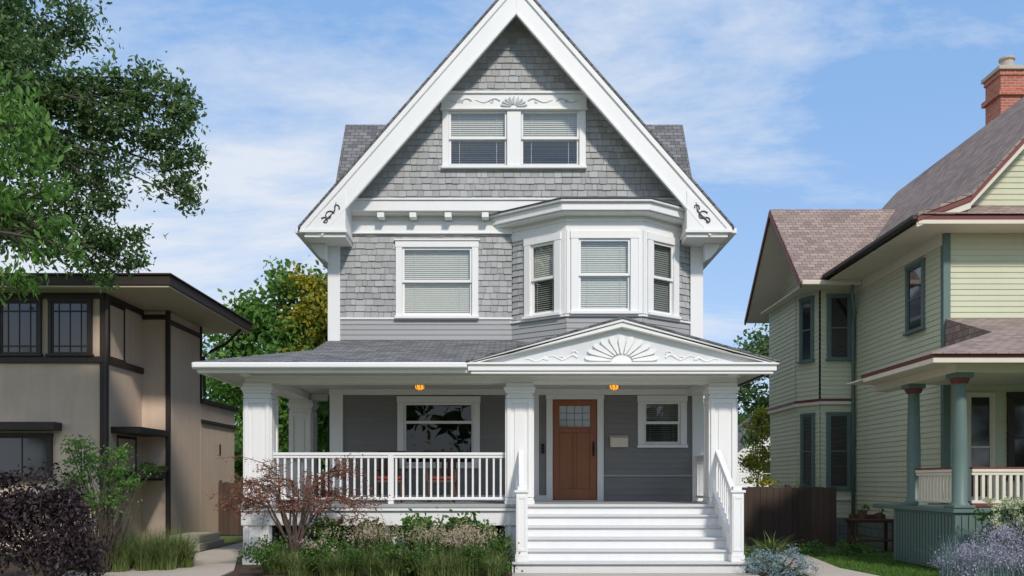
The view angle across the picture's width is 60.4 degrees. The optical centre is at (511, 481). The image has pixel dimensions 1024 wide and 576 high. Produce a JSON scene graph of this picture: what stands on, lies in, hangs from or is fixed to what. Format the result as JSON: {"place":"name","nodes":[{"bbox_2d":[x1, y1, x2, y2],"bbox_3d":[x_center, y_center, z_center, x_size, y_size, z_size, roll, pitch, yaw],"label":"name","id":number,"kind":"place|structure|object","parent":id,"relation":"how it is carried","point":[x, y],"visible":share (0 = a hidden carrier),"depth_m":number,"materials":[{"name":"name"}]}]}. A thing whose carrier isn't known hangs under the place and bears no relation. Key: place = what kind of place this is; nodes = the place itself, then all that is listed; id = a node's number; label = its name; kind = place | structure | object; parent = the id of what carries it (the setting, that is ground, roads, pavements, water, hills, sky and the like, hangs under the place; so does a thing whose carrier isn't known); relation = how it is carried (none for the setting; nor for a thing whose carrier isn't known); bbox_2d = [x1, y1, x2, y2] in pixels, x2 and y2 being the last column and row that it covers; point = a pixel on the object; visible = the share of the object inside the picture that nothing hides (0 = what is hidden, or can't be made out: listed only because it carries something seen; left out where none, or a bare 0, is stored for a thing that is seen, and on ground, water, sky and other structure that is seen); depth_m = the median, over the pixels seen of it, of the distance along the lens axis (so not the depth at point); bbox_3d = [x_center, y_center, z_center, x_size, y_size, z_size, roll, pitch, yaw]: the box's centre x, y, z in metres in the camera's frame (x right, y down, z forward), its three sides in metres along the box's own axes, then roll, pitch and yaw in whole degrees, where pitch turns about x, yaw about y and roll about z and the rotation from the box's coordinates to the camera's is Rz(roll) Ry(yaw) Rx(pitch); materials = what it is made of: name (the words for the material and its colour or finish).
{"place":"outdoors","nodes":[
{"label":"outdoors","id":0,"kind":"place"},
{"bbox_2d":[32,542,242,575],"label":"concrete driveway","id":1,"kind":"structure","parent":0,"point":[221,561],"depth_m":14.85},
{"bbox_2d":[340,320,511,340],"bbox_3d":[-1.760,-2.840,17.990,3.520,0.940,0.020,0,0,0],"label":"wall siding","id":2,"kind":"object","parent":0,"point":[425,330],"depth_m":17.99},
{"bbox_2d":[208,371,761,393],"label":"porch ceiling","id":3,"kind":"structure","parent":0,"point":[236,378],"depth_m":17.32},
{"bbox_2d":[3,535,990,575],"bbox_3d":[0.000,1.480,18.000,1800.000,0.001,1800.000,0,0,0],"label":"lawn","id":4,"kind":"structure","parent":0,"point":[231,539],"depth_m":19.16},
{"bbox_2d":[0,66,89,305],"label":"ash tree","id":5,"kind":"object","parent":4,"relation":"on","point":[9,202],"visible":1,"depth_m":10.82,"materials":[{"name":"green plant"}]},
{"bbox_2d":[0,456,122,575],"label":"purple ninebark shrub","id":6,"kind":"object","parent":4,"relation":"on","point":[18,509],"visible":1,"depth_m":12.48,"materials":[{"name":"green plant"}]},
{"bbox_2d":[0,0,211,293],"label":"deciduous tree","id":7,"kind":"object","parent":4,"relation":"on","point":[66,98],"visible":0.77,"depth_m":13.88,"materials":[{"name":"green plant"}]},
{"bbox_2d":[0,299,233,549],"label":"stucco walls","id":8,"kind":"structure","parent":4,"relation":"on","point":[67,395],"depth_m":20.50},
{"bbox_2d":[0,298,43,355],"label":"casing","id":9,"kind":"object","parent":8,"relation":"attached to","point":[39,327],"visible":0.95,"depth_m":18.53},
{"bbox_2d":[1,302,36,353],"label":"sash","id":10,"kind":"object","parent":9,"relation":"attached to","point":[19,345],"visible":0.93,"depth_m":18.55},
{"bbox_2d":[3,304,35,351],"bbox_3d":[-10.390,-3.240,18.576,0.720,1.040,0.017,0,0,0],"label":"glass","id":11,"kind":"object","parent":10,"relation":"in","point":[14,328],"visible":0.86,"depth_m":18.57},
{"bbox_2d":[0,433,53,480],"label":"casing","id":12,"kind":"object","parent":8,"relation":"attached to","point":[50,445],"visible":0.59,"depth_m":18.52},
{"bbox_2d":[0,436,47,477],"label":"sash","id":13,"kind":"object","parent":12,"relation":"attached to","point":[21,437],"visible":0.76,"depth_m":18.55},
{"bbox_2d":[0,438,46,475],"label":"glass","id":14,"kind":"object","parent":13,"relation":"in","point":[35,450],"visible":0.67,"depth_m":18.57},
{"bbox_2d":[45,298,93,355],"bbox_3d":[-9.320,-3.250,18.550,0.980,1.220,0.120,0,0,0],"label":"casing","id":15,"kind":"object","parent":8,"relation":"attached to","point":[90,324],"visible":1,"depth_m":18.53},
{"bbox_2d":[51,302,87,353],"bbox_3d":[-9.320,-3.240,18.570,0.780,1.100,0.040,0,0,0],"label":"sash","id":16,"kind":"object","parent":15,"relation":"attached to","point":[59,311],"visible":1,"depth_m":18.55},
{"bbox_2d":[53,304,86,351],"bbox_3d":[-9.320,-3.240,18.576,0.720,1.040,0.017,0,0,0],"label":"glass","id":17,"kind":"object","parent":16,"relation":"in","point":[65,328],"visible":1,"depth_m":18.57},
{"bbox_2d":[0,293,238,540],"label":"dark trim","id":18,"kind":"structure","parent":8,"relation":"attached to","point":[57,426],"depth_m":19.00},
{"bbox_2d":[0,285,250,332],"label":"soffit","id":19,"kind":"structure","parent":8,"relation":"on","point":[165,298],"depth_m":19.36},
{"bbox_2d":[0,273,253,331],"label":"roof fascia","id":20,"kind":"structure","parent":19,"relation":"attached to","point":[182,286],"depth_m":18.00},
{"bbox_2d":[202,255,327,465],"bbox_3d":[-8.226,-3.417,30.955,10.140,10.220,6.688,0,0,0],"label":"maple tree","id":21,"kind":"object","parent":4,"relation":"on","point":[260,314],"visible":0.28,"depth_m":29.58,"materials":[{"name":"green plant"}]},
{"bbox_2d":[275,260,327,352],"bbox_3d":[-5.122,-3.132,29.340,5.169,9.665,3.560,0,0,-35],"label":"turning maple tree","id":22,"kind":"object","parent":4,"relation":"on","point":[315,307],"visible":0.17,"depth_m":28.73,"materials":[{"name":"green plant"}]},
{"bbox_2d":[191,341,528,362],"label":"porch roof","id":23,"kind":"structure","parent":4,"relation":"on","point":[395,351],"depth_m":16.17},
{"bbox_2d":[340,234,511,317],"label":"wall shingles","id":24,"kind":"object","parent":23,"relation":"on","point":[367,275],"depth_m":17.98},
{"bbox_2d":[394,239,479,318],"bbox_3d":[-1.530,-4.133,18.012,1.746,1.625,0.235,0,0,0],"label":"casing","id":25,"kind":"object","parent":24,"relation":"attached to","point":[400,244],"visible":1,"depth_m":17.94,"materials":[{"name":"white paint"}]},
{"bbox_2d":[405,250,469,312],"bbox_3d":[-1.530,-4.069,18.078,1.396,1.418,0.044,0,0,0],"label":"blind","id":26,"kind":"object","parent":25,"relation":"attached to","point":[437,300],"visible":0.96,"depth_m":18.08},
{"bbox_2d":[489,199,684,227],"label":"bay cornice","id":27,"kind":"structure","parent":24,"relation":"attached to","point":[648,208],"depth_m":17.07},
{"bbox_2d":[357,17,674,197],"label":"gable shingles","id":28,"kind":"object","parent":27,"relation":"on","point":[516,56],"visible":0.82,"depth_m":17.73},
{"bbox_2d":[441,110,513,169],"bbox_3d":[-0.687,-7.040,17.762,1.464,1.500,0.235,0,0,0],"label":"casing","id":29,"kind":"object","parent":28,"relation":"attached to","point":[445,140],"visible":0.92,"depth_m":17.70,"materials":[{"name":"white paint"}]},
{"bbox_2d":[451,125,504,162],"bbox_3d":[-0.687,-6.915,18.430,1.234,1.210,1.040,0,0,0],"label":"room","id":30,"kind":"object","parent":29,"relation":"attached to","point":[477,149],"visible":0.23,"depth_m":18.95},
{"bbox_2d":[451,114,504,163],"bbox_3d":[-0.687,-6.899,17.829,1.144,1.138,0.046,0,0,0],"label":"blind","id":31,"kind":"object","parent":29,"relation":"attached to","point":[477,119],"visible":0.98,"depth_m":17.83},
{"bbox_2d":[440,91,587,164],"bbox_3d":[0.040,-7.095,17.685,2.980,1.470,0.110,0,0,0],"label":"gable window header","id":32,"kind":"object","parent":28,"relation":"attached to","point":[513,134],"visible":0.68,"depth_m":17.66},
{"bbox_2d":[350,198,680,220],"bbox_3d":[0.060,-5.505,17.829,7.140,0.370,0.339,0,0,0],"label":"gable band","id":33,"kind":"object","parent":28,"relation":"attached to","point":[381,209],"visible":0.59,"depth_m":17.69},
{"bbox_2d":[514,110,586,169],"bbox_3d":[0.767,-7.040,17.762,1.465,1.500,0.235,0,0,0],"label":"casing","id":34,"kind":"object","parent":28,"relation":"attached to","point":[582,140],"visible":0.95,"depth_m":17.70,"materials":[{"name":"white paint"}]},
{"bbox_2d":[523,125,576,163],"bbox_3d":[0.767,-6.915,18.430,1.235,1.210,1.040,0,0,0],"label":"window blind","id":35,"kind":"object","parent":34,"relation":"attached to","point":[549,151],"visible":0.23,"depth_m":18.95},
{"bbox_2d":[522,232,561,319],"bbox_3d":[0.630,-4.075,17.540,0.910,1.630,0.235,0,0,37],"label":"casing","id":36,"kind":"object","parent":27,"relation":"attached to","point":[528,243],"visible":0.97,"depth_m":17.49,"materials":[{"name":"white paint"}]},
{"bbox_2d":[511,216,680,241],"bbox_3d":[1.815,-5.055,17.575,3.786,0.330,0.850,0,0,0],"label":"bay frieze","id":37,"kind":"object","parent":27,"relation":"attached to","point":[602,223],"visible":0.7,"depth_m":17.20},
{"bbox_2d":[570,231,638,313],"bbox_3d":[1.805,-4.075,17.212,1.340,1.630,0.235,0,0,0],"label":"casing","id":38,"kind":"object","parent":27,"relation":"attached to","point":[576,236],"visible":1,"depth_m":17.14,"materials":[{"name":"white paint"}]},
{"bbox_2d":[581,242,627,307],"bbox_3d":[1.805,-4.019,17.278,0.980,1.438,0.044,0,0,0],"label":"blind","id":39,"kind":"object","parent":38,"relation":"attached to","point":[587,283],"visible":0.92,"depth_m":17.28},
{"bbox_2d":[646,232,681,319],"bbox_3d":[2.985,-4.075,17.537,0.910,1.630,0.235,0,0,-37],"label":"casing","id":40,"kind":"object","parent":27,"relation":"attached to","point":[652,238],"visible":0.95,"depth_m":17.48,"materials":[{"name":"white paint"}]},
{"bbox_2d":[238,500,702,507],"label":"porch floor","id":41,"kind":"structure","parent":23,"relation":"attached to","point":[456,504],"depth_m":16.03,"materials":[{"name":"paint"}]},
{"bbox_2d":[241,383,280,564],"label":"porch column","id":42,"kind":"structure","parent":41,"relation":"on","point":[260,421],"depth_m":15.61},
{"bbox_2d":[239,373,740,400],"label":"porch beam","id":43,"kind":"structure","parent":42,"relation":"on","point":[284,383],"depth_m":15.64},
{"bbox_2d":[287,400,318,496],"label":"porch column","id":44,"kind":"structure","parent":41,"relation":"on","point":[302,426],"depth_m":18.81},
{"bbox_2d":[241,508,515,547],"bbox_3d":[-0.400,0.921,17.445,8.840,0.918,3.830,0,0,0],"label":"porch skirt","id":45,"kind":"object","parent":41,"relation":"attached to","point":[502,516],"visible":0.2,"depth_m":15.58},
{"bbox_2d":[273,453,506,503],"bbox_3d":[-2.190,-0.060,15.800,4.200,0.920,0.100,0,0,0],"label":"porch railing","id":46,"kind":"object","parent":41,"relation":"on","point":[389,456],"visible":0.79,"depth_m":15.78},
{"bbox_2d":[343,395,545,494],"bbox_3d":[-1.390,-0.745,17.990,4.220,2.290,0.020,0,0,0],"label":"porch wall siding","id":47,"kind":"object","parent":41,"relation":"on","point":[369,423],"visible":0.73,"depth_m":17.99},
{"bbox_2d":[397,396,479,467],"bbox_3d":[-1.498,-1.005,18.012,1.715,1.470,0.235,0,0,0],"label":"casing","id":48,"kind":"object","parent":47,"relation":"attached to","point":[402,400],"visible":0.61,"depth_m":17.94,"materials":[{"name":"white paint"}]},
{"bbox_2d":[406,405,470,461],"bbox_3d":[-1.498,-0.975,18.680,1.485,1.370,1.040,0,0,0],"label":"window pane","id":49,"kind":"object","parent":48,"relation":"attached to","point":[423,438],"visible":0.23,"depth_m":19.20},
{"bbox_2d":[504,383,534,564],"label":"porch column","id":50,"kind":"structure","parent":41,"relation":"on","point":[519,417],"depth_m":15.61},
{"bbox_2d":[701,383,739,503],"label":"porch column","id":51,"kind":"structure","parent":41,"relation":"on","point":[720,416],"depth_m":15.62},
{"bbox_2d":[197,365,764,387],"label":"porch fascia","id":52,"kind":"structure","parent":23,"relation":"attached to","point":[205,372],"depth_m":14.98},
{"bbox_2d":[192,362,466,369],"bbox_3d":[-3.110,-1.970,17.235,4.700,0.100,4.730,0,0,0],"label":"porch gutter","id":53,"kind":"object","parent":52,"relation":"attached to","point":[328,365],"visible":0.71,"depth_m":14.87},
{"bbox_2d":[328,216,702,340],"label":"corner boards","id":54,"kind":"object","parent":23,"relation":"on","point":[424,225],"visible":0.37,"depth_m":17.95,"materials":[{"name":"white paint"}]},
{"bbox_2d":[546,395,603,500],"bbox_3d":[1.285,-0.684,18.011,1.190,2.169,0.179,0,0,0],"label":"front door","id":55,"kind":"structure","parent":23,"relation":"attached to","point":[578,423],"depth_m":17.94,"materials":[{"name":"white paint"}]},
{"bbox_2d":[553,400,596,499],"bbox_3d":[1.285,-0.650,18.012,0.890,2.040,0.065,0,0,0],"label":"door leaf","id":56,"kind":"object","parent":55,"relation":"attached to","point":[574,469],"visible":1,"depth_m":18.00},
{"bbox_2d":[466,319,778,386],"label":"pediment trim","id":57,"kind":"structure","parent":23,"relation":"attached to","point":[764,366],"depth_m":14.92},
{"bbox_2d":[485,328,757,361],"bbox_3d":[1.870,-2.350,15.053,5.000,0.680,0.035,0,0,0],"label":"pediment face","id":58,"kind":"object","parent":57,"relation":"attached to","point":[584,345],"visible":0.46,"depth_m":15.04},
{"bbox_2d":[525,335,717,361],"bbox_3d":[1.870,-2.260,15.020,3.304,0.460,0.060,0,0,0],"label":"sunburst carving","id":59,"kind":"object","parent":58,"relation":"attached to","point":[621,342],"visible":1,"depth_m":14.99,"materials":[{"name":"white paint"}]},
{"bbox_2d":[0,557,801,575],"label":"garden bed","id":60,"kind":"object","parent":4,"relation":"on","point":[240,569],"visible":0.2,"depth_m":14.40,"materials":[{"name":"soil"}]},
{"bbox_2d":[49,435,158,572],"bbox_3d":[-6.613,0.367,14.020,1.691,2.238,1.099,0,0,0],"label":"green privet shrub","id":61,"kind":"object","parent":60,"relation":"on","point":[109,476],"visible":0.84,"depth_m":14.02,"materials":[{"name":"green plant"}]},
{"bbox_2d":[65,525,216,572],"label":"ornamental grass","id":62,"kind":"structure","parent":60,"relation":"on","point":[173,552],"depth_m":14.43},
{"bbox_2d":[206,452,397,557],"bbox_3d":[-3.456,0.502,14.599,3.088,2.067,1.967,0,0,0],"label":"japanese maple","id":63,"kind":"object","parent":60,"relation":"on","point":[300,533],"visible":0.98,"depth_m":14.57,"materials":[{"name":"red plant"}]},
{"bbox_2d":[237,532,522,575],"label":"perennial foliage","id":64,"kind":"object","parent":60,"relation":"on","point":[264,552],"visible":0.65,"depth_m":13.67,"materials":[{"name":"green plant"}]},
{"bbox_2d":[247,542,526,575],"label":"garden grass","id":65,"kind":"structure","parent":60,"relation":"on","point":[292,565],"depth_m":13.46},
{"bbox_2d":[301,508,504,556],"bbox_3d":[-1.873,0.905,15.126,3.582,0.890,1.208,0,0,-6],"label":"hosta foliage","id":66,"kind":"object","parent":60,"relation":"on","point":[321,527],"visible":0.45,"depth_m":14.97,"materials":[{"name":"green plant"}]},
{"bbox_2d":[305,516,510,575],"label":"fountain grass","id":67,"kind":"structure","parent":60,"relation":"on","point":[455,530],"depth_m":13.99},
{"bbox_2d":[739,543,822,575],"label":"blue juniper","id":68,"kind":"object","parent":60,"relation":"on","point":[759,567],"visible":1,"depth_m":13.64,"materials":[{"name":"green plant"}]},
{"bbox_2d":[512,450,749,572],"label":"front stairs","id":69,"kind":"structure","parent":4,"relation":"on","point":[629,538],"depth_m":14.71,"materials":[{"name":"paint"}]},
{"bbox_2d":[733,323,769,447],"bbox_3d":[11.830,-2.710,35.288,8.125,8.830,5.274,0,0,-25],"label":"elm tree","id":70,"kind":"object","parent":4,"relation":"on","point":[760,344],"visible":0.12,"depth_m":34.86,"materials":[{"name":"green plant"}]},
{"bbox_2d":[738,405,769,486],"bbox_3d":[8.805,-0.559,30.618,2.019,4.486,2.611,0,0,42],"label":"turning tree sapling","id":71,"kind":"object","parent":4,"relation":"on","point":[750,461],"visible":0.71,"depth_m":30.40,"materials":[{"name":"green plant"}]},
{"bbox_2d":[742,485,835,546],"bbox_3d":[5.604,0.775,19.762,3.309,1.410,0.156,0,0,0],"label":"wooden fence","id":72,"kind":"object","parent":4,"relation":"on","point":[806,514],"visible":0.48,"depth_m":19.69,"materials":[{"name":"brown wood"}]},
{"bbox_2d":[836,518,891,548],"bbox_3d":[11.190,1.230,21.490,8.020,0.700,9.020,0,0,0],"label":"foundation","id":73,"kind":"object","parent":4,"relation":"on","point":[870,530],"visible":0.04,"depth_m":20.62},
{"bbox_2d":[770,407,796,487],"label":"wing siding","id":74,"kind":"object","parent":73,"relation":"on","point":[783,447],"visible":0.67,"depth_m":23.28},
{"bbox_2d":[795,290,820,481],"bbox_3d":[11.170,-1.620,21.500,7.860,6.400,8.800,0,0,0],"label":"trim board","id":75,"kind":"object","parent":73,"relation":"on","point":[819,346],"visible":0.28,"depth_m":21.59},
{"bbox_2d":[769,297,795,407],"bbox_3d":[7.160,-3.395,23.350,0.020,2.750,2.300,0,0,0],"label":"wing siding","id":76,"kind":"object","parent":75,"relation":"attached to","point":[782,349],"visible":0.94,"depth_m":23.20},
{"bbox_2d":[796,290,818,400],"bbox_3d":[7.329,-3.395,21.833,0.020,2.750,0.774,0,0,-25],"label":"wing siding","id":77,"kind":"object","parent":75,"relation":"attached to","point":[807,381],"visible":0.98,"depth_m":21.77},
{"bbox_2d":[769,209,895,282],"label":"wing roof","id":78,"kind":"structure","parent":75,"relation":"on","point":[818,243],"depth_m":22.58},
{"bbox_2d":[747,220,858,322],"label":"wing soffit","id":79,"kind":"structure","parent":78,"relation":"attached to","point":[771,280],"depth_m":24.71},
{"bbox_2d":[821,290,850,397],"bbox_3d":[7.940,-3.395,21.460,0.820,2.750,0.020,0,0,0],"label":"wing siding","id":80,"kind":"object","parent":75,"relation":"attached to","point":[835,377],"visible":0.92,"depth_m":21.46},
{"bbox_2d":[875,97,1023,239],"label":"roof","id":81,"kind":"structure","parent":75,"relation":"on","point":[968,166],"depth_m":19.57,"materials":[{"name":"brown tile"}]},
{"bbox_2d":[829,144,1023,293],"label":"soffit","id":82,"kind":"structure","parent":81,"relation":"attached to","point":[910,243],"depth_m":17.84,"materials":[{"name":"beige paint"}]},
{"bbox_2d":[972,149,1023,204],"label":"gable siding","id":83,"kind":"object","parent":82,"relation":"attached to","point":[1006,187],"depth_m":16.99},
{"bbox_2d":[981,70,1023,124],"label":"chimney brick","id":84,"kind":"object","parent":81,"relation":"on","point":[1004,90],"visible":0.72,"depth_m":21.70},
{"bbox_2d":[820,405,850,517],"bbox_3d":[7.940,-0.545,21.490,0.820,2.850,0.020,0,0,0],"label":"wing siding","id":85,"kind":"object","parent":73,"relation":"on","point":[843,508],"visible":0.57,"depth_m":21.49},
{"bbox_2d":[826,412,850,489],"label":"casing","id":86,"kind":"object","parent":85,"relation":"attached to","point":[828,414],"visible":0.97,"depth_m":21.43,"materials":[{"name":"green paint"}]},
{"bbox_2d":[830,415,847,487],"bbox_3d":[7.970,-0.740,21.470,0.460,1.780,0.040,0,0,0],"label":"sash","id":87,"kind":"object","parent":86,"relation":"attached to","point":[839,451],"visible":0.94,"depth_m":21.45,"materials":[{"name":"green paint"}]},
{"bbox_2d":[855,247,940,518],"bbox_3d":[8.340,-1.995,19.250,0.020,5.750,4.500,0,0,0],"label":"side siding","id":88,"kind":"object","parent":73,"relation":"on","point":[881,440],"visible":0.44,"depth_m":19.43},
{"bbox_2d":[854,233,950,467],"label":"corner boards","id":89,"kind":"object","parent":73,"relation":"on","point":[945,315],"visible":0.3,"depth_m":16.95,"materials":[{"name":"green paint"}]},
{"bbox_2d":[950,214,1023,502],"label":"front siding","id":90,"kind":"object","parent":89,"relation":"attached to","point":[987,275],"visible":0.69,"depth_m":16.99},
{"bbox_2d":[875,319,1023,369],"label":"porch roof","id":91,"kind":"structure","parent":90,"relation":"attached to","point":[984,336],"depth_m":15.16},
{"bbox_2d":[971,397,988,496],"bbox_3d":[9.025,-0.665,16.977,0.370,1.930,0.017,0,0,0],"label":"glass","id":92,"kind":"object","parent":90,"relation":"attached to","point":[979,424],"visible":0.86,"depth_m":16.97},
{"bbox_2d":[749,553,1011,575],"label":"lawn grass","id":93,"kind":"structure","parent":4,"relation":"on","point":[859,562],"depth_m":15.16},
{"bbox_2d":[909,507,1023,575],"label":"russian sage shrub","id":94,"kind":"object","parent":4,"relation":"on","point":[978,566],"visible":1,"depth_m":12.71,"materials":[{"name":"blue plant"}]},
{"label":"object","id":95,"kind":"object","parent":4,"relation":"on","visible":0},
{"bbox_2d":[336,125,385,181],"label":"cross gable roof","id":96,"kind":"structure","parent":95,"relation":"on","point":[357,140],"depth_m":22.60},
{"bbox_2d":[298,0,733,229],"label":"roof","id":97,"kind":"structure","parent":95,"relation":"on","point":[448,56],"depth_m":17.20,"materials":[{"name":"wood"}]},
{"bbox_2d":[299,191,353,266],"bbox_3d":[-3.693,-5.072,23.200,0.923,1.258,12.000,0,0,0],"label":"cornice return","id":98,"kind":"object","parent":97,"relation":"attached to","point":[338,232],"visible":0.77,"depth_m":17.26,"materials":[{"name":"white paint"}]},
{"bbox_2d":[321,10,710,236],"bbox_3d":[0.080,-7.015,17.267,7.630,4.438,0.085,0,0,0],"label":"rake bead","id":99,"kind":"object","parent":97,"relation":"attached to","point":[465,71],"visible":1,"depth_m":17.23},
{"bbox_2d":[306,0,725,235],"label":"rake board","id":100,"kind":"object","parent":97,"relation":"attached to","point":[562,53],"visible":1,"depth_m":17.25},
{"bbox_2d":[300,0,731,228],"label":"rake crown","id":101,"kind":"object","parent":97,"relation":"attached to","point":[582,61],"visible":1,"depth_m":17.21},
{"bbox_2d":[680,191,732,266],"bbox_3d":[3.853,-5.074,23.200,0.925,1.260,12.000,0,0,0],"label":"cornice return","id":102,"kind":"object","parent":97,"relation":"attached to","point":[694,232],"visible":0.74,"depth_m":17.25,"materials":[{"name":"white paint"}]},
{"bbox_2d":[0,0,1023,479],"label":"sky","id":103,"kind":"structure","parent":0,"point":[778,104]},
{"bbox_2d":[329,389,702,500],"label":"porch wall trim","id":104,"kind":"structure","parent":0,"point":[336,420],"depth_m":17.94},
{"bbox_2d":[561,231,646,313],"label":"bay corner boards","id":105,"kind":"object","parent":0,"point":[566,273],"visible":1,"depth_m":17.17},
{"bbox_2d":[604,395,691,473],"bbox_3d":[2.770,-1.020,17.990,1.860,1.740,0.020,0,0,0],"label":"porch wall siding","id":106,"kind":"object","parent":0,"point":[620,414],"visible":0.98,"depth_m":17.99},
{"bbox_2d":[604,477,691,500],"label":"porch wall lower siding","id":107,"kind":"object","parent":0,"point":[647,488],"visible":0.84,"depth_m":17.99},
{"bbox_2d":[847,363,1023,391],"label":"porch beam","id":108,"kind":"structure","parent":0,"point":[990,374],"depth_m":15.24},
{"bbox_2d":[872,503,1004,512],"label":"porch floor","id":109,"kind":"structure","parent":0,"point":[934,507],"depth_m":14.86,"materials":[{"name":"green paint"}]},
{"bbox_2d":[904,393,922,502],"bbox_3d":[7.120,-0.580,15.600,0.300,2.000,0.300,0,0,0],"label":"shaft","id":110,"kind":"object","parent":109,"relation":"on","point":[913,441],"visible":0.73,"depth_m":15.51,"materials":[{"name":"green paint"}]},
{"bbox_2d":[915,469,951,502],"bbox_3d":[7.120,0.075,14.800,0.090,0.550,1.300,0,0,0],"label":"porch side railing","id":111,"kind":"object","parent":109,"relation":"on","point":[935,485],"visible":0.9,"depth_m":14.75,"materials":[{"name":"beige paint"}]},
{"bbox_2d":[894,509,1023,571],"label":"porch skirt","id":112,"kind":"object","parent":109,"relation":"attached to","point":[913,529],"visible":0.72,"depth_m":14.65,"materials":[{"name":"green paint"}]},
{"bbox_2d":[949,383,969,504],"bbox_3d":[7.120,-0.580,14.000,0.300,2.000,0.300,0,0,0],"label":"shaft","id":113,"kind":"object","parent":109,"relation":"on","point":[959,458],"visible":0.88,"depth_m":13.91,"materials":[{"name":"green paint"}]},
{"bbox_2d":[970,469,1023,503],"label":"porch railing","id":114,"kind":"object","parent":109,"relation":"on","point":[996,473],"visible":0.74,"depth_m":13.97,"materials":[{"name":"beige paint"}]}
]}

